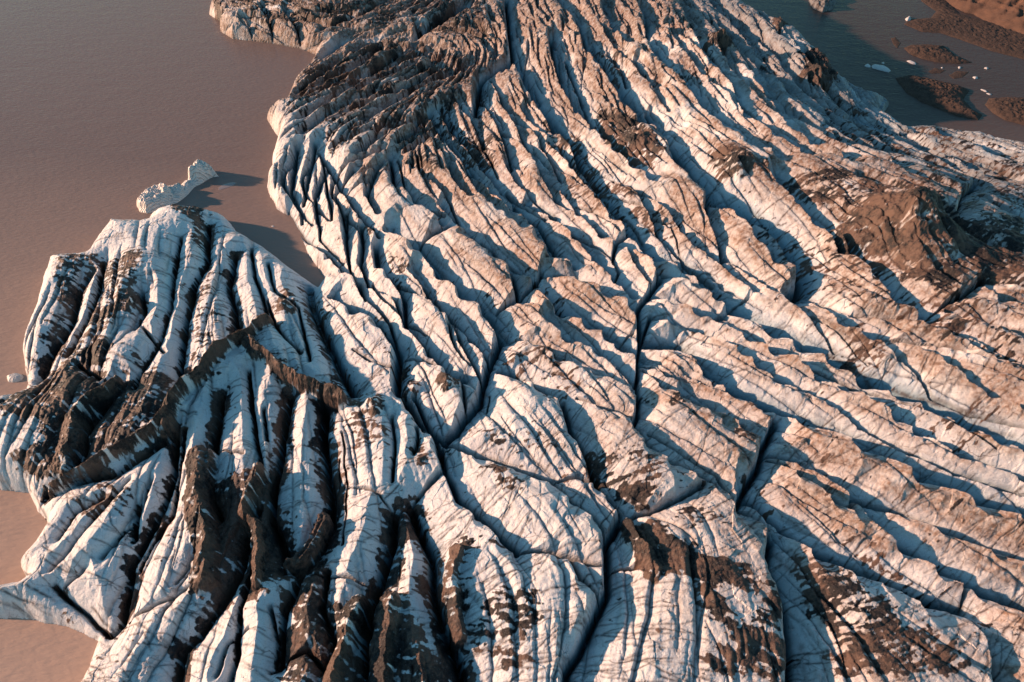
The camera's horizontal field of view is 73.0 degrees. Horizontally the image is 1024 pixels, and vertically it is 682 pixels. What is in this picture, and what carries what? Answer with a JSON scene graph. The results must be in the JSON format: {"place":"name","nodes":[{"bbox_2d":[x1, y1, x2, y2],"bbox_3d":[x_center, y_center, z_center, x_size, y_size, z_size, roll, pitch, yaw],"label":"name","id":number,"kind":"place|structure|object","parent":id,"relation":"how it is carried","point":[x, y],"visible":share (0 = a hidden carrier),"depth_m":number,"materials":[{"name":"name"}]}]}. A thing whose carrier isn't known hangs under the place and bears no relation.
{"place":"outdoors","nodes":[
{"label":"outdoors","id":0,"kind":"place"},
{"bbox_2d":[156,313,275,445],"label":"debris ridge","id":1,"kind":"structure","parent":0,"point":[167,422],"depth_m":183.84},
{"bbox_2d":[238,462,269,588],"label":"debris ridge","id":2,"kind":"structure","parent":0,"point":[253,485],"depth_m":155.79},
{"bbox_2d":[283,512,335,574],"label":"debris ridge","id":3,"kind":"structure","parent":0,"point":[310,549],"depth_m":152.22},
{"bbox_2d":[365,590,401,681],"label":"debris ridge","id":4,"kind":"structure","parent":0,"point":[382,646],"depth_m":135.72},
{"bbox_2d":[401,379,419,406],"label":"dirt cone","id":5,"kind":"object","parent":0,"point":[413,385],"visible":0.99,"depth_m":186.44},
{"bbox_2d":[441,543,468,656],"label":"debris ridge","id":6,"kind":"structure","parent":0,"point":[455,631],"depth_m":141.97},
{"bbox_2d":[0,0,1023,681],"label":"glacier","id":7,"kind":"object","parent":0,"point":[770,420],"visible":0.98,"depth_m":185.57,"materials":[{"name":"white ice"}]},
{"bbox_2d":[52,375,125,472],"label":"debris ridge","id":8,"kind":"structure","parent":7,"relation":"on","point":[75,432],"depth_m":177.04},
{"bbox_2d":[48,404,173,496],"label":"debris ridge","id":9,"kind":"structure","parent":7,"relation":"on","point":[127,443],"depth_m":169.13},
{"bbox_2d":[125,296,147,315],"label":"dirt cone","id":10,"kind":"object","parent":7,"relation":"on","point":[131,301],"visible":0.94,"depth_m":209.13,"materials":[{"name":"brown soil"}]},
{"bbox_2d":[182,445,222,594],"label":"debris ridge","id":11,"kind":"structure","parent":7,"relation":"on","point":[202,517],"depth_m":155.94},
{"bbox_2d":[277,299,298,314],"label":"dirt cone","id":12,"kind":"object","parent":7,"relation":"on","point":[286,303],"visible":1,"depth_m":208.12,"materials":[{"name":"brown soil"}]},
{"bbox_2d":[238,333,348,414],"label":"debris ridge","id":13,"kind":"structure","parent":7,"relation":"on","point":[329,392],"depth_m":183.61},
{"bbox_2d":[321,594,373,681],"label":"debris ridge","id":14,"kind":"structure","parent":7,"relation":"on","point":[357,608],"depth_m":136.18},
{"bbox_2d":[356,393,387,415],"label":"dirt cone","id":15,"kind":"object","parent":7,"relation":"on","point":[374,405],"visible":1,"depth_m":177.89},
{"bbox_2d":[436,372,462,390],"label":"dirt cone","id":16,"kind":"object","parent":7,"relation":"on","point":[446,380],"visible":0.98,"depth_m":182.52,"materials":[{"name":"brown soil"}]},
{"bbox_2d":[605,127,652,163],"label":"dirt cone","id":17,"kind":"object","parent":7,"relation":"on","point":[628,146],"visible":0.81,"depth_m":262.47,"materials":[{"name":"brown soil"}]},
{"bbox_2d":[702,28,733,52],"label":"dirt cone","id":18,"kind":"object","parent":7,"relation":"on","point":[721,38],"visible":0.96,"depth_m":316.65,"materials":[{"name":"brown soil"}]},
{"bbox_2d":[709,148,756,180],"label":"dirt cone","id":19,"kind":"object","parent":7,"relation":"on","point":[733,166],"visible":1,"depth_m":242.07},
{"bbox_2d":[799,63,831,92],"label":"dirt cone","id":20,"kind":"object","parent":7,"relation":"on","point":[814,72],"visible":0.9,"depth_m":306.46,"materials":[{"name":"brown soil"}]},
{"bbox_2d":[823,186,964,262],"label":"dirt cone","id":21,"kind":"object","parent":7,"relation":"on","point":[908,224],"visible":0.98,"depth_m":208.25,"materials":[{"name":"brown soil"}]},
{"bbox_2d":[0,0,1023,681],"bbox_3d":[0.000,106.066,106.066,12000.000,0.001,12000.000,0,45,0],"label":"lake water","id":22,"kind":"structure","parent":0,"point":[112,110],"depth_m":313.35,"materials":[{"name":"brown liquid"}]},
{"bbox_2d":[7,373,23,382],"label":"ice floe","id":23,"kind":"object","parent":22,"relation":"on","point":[15,377],"visible":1,"depth_m":200.50,"materials":[{"name":"grey ice"}]},
{"bbox_2d":[136,159,218,212],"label":"iceberg","id":24,"kind":"object","parent":22,"relation":"on","point":[153,198],"visible":0.97,"depth_m":265.37,"materials":[{"name":"white ice"}]},
{"bbox_2d":[218,182,235,189],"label":"ice floe","id":25,"kind":"object","parent":22,"relation":"on","point":[224,186],"visible":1,"depth_m":273.54,"materials":[{"name":"grey ice"}]},
{"bbox_2d":[809,0,835,12],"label":"iceberg","id":26,"kind":"object","parent":22,"relation":"on","point":[822,6],"visible":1,"depth_m":406.12,"materials":[{"name":"white ice"}]},
{"bbox_2d":[871,64,890,71],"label":"ice floe","id":27,"kind":"object","parent":22,"relation":"on","point":[881,67],"visible":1,"depth_m":348.96,"materials":[{"name":"grey ice"}]},
{"bbox_2d":[891,37,900,47],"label":"gravel bar","id":28,"kind":"object","parent":22,"relation":"on","point":[896,42],"visible":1,"depth_m":372.91,"materials":[{"name":"gravel"}]},
{"bbox_2d":[929,68,945,73],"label":"gravel bar","id":29,"kind":"object","parent":22,"relation":"on","point":[934,70],"visible":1,"depth_m":347.38,"materials":[{"name":"brown gravel"}]},
{"bbox_2d":[904,44,971,63],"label":"gravel bar","id":30,"kind":"object","parent":22,"relation":"on","point":[939,53],"visible":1,"depth_m":359.64,"materials":[{"name":"brown gravel"}]},
{"bbox_2d":[896,75,981,119],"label":"gravel bar","id":31,"kind":"object","parent":22,"relation":"on","point":[945,96],"visible":1,"depth_m":326.34,"materials":[{"name":"brown gravel"}]},
{"bbox_2d":[949,71,968,78],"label":"gravel bar","id":32,"kind":"object","parent":22,"relation":"on","point":[957,74],"visible":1,"depth_m":344.67,"materials":[{"name":"brown gravel"}]},
{"bbox_2d":[905,0,1023,58],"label":"gravel bar","id":33,"kind":"object","parent":22,"relation":"on","point":[947,18],"visible":0.99,"depth_m":383.26,"materials":[{"name":"brown gravel"}]},
{"bbox_2d":[985,97,1023,124],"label":"gravel bar","id":34,"kind":"object","parent":22,"relation":"on","point":[1010,109],"visible":1,"depth_m":316.59,"materials":[{"name":"brown gravel"}]},
{"bbox_2d":[620,518,665,579],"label":"debris ridge","id":35,"kind":"structure","parent":0,"point":[647,563],"depth_m":147.24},
{"bbox_2d":[946,0,1023,33],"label":"hillside","id":36,"kind":"structure","parent":0,"point":[1007,14],"depth_m":395.11,"materials":[{"name":"brown soil"}]}
]}

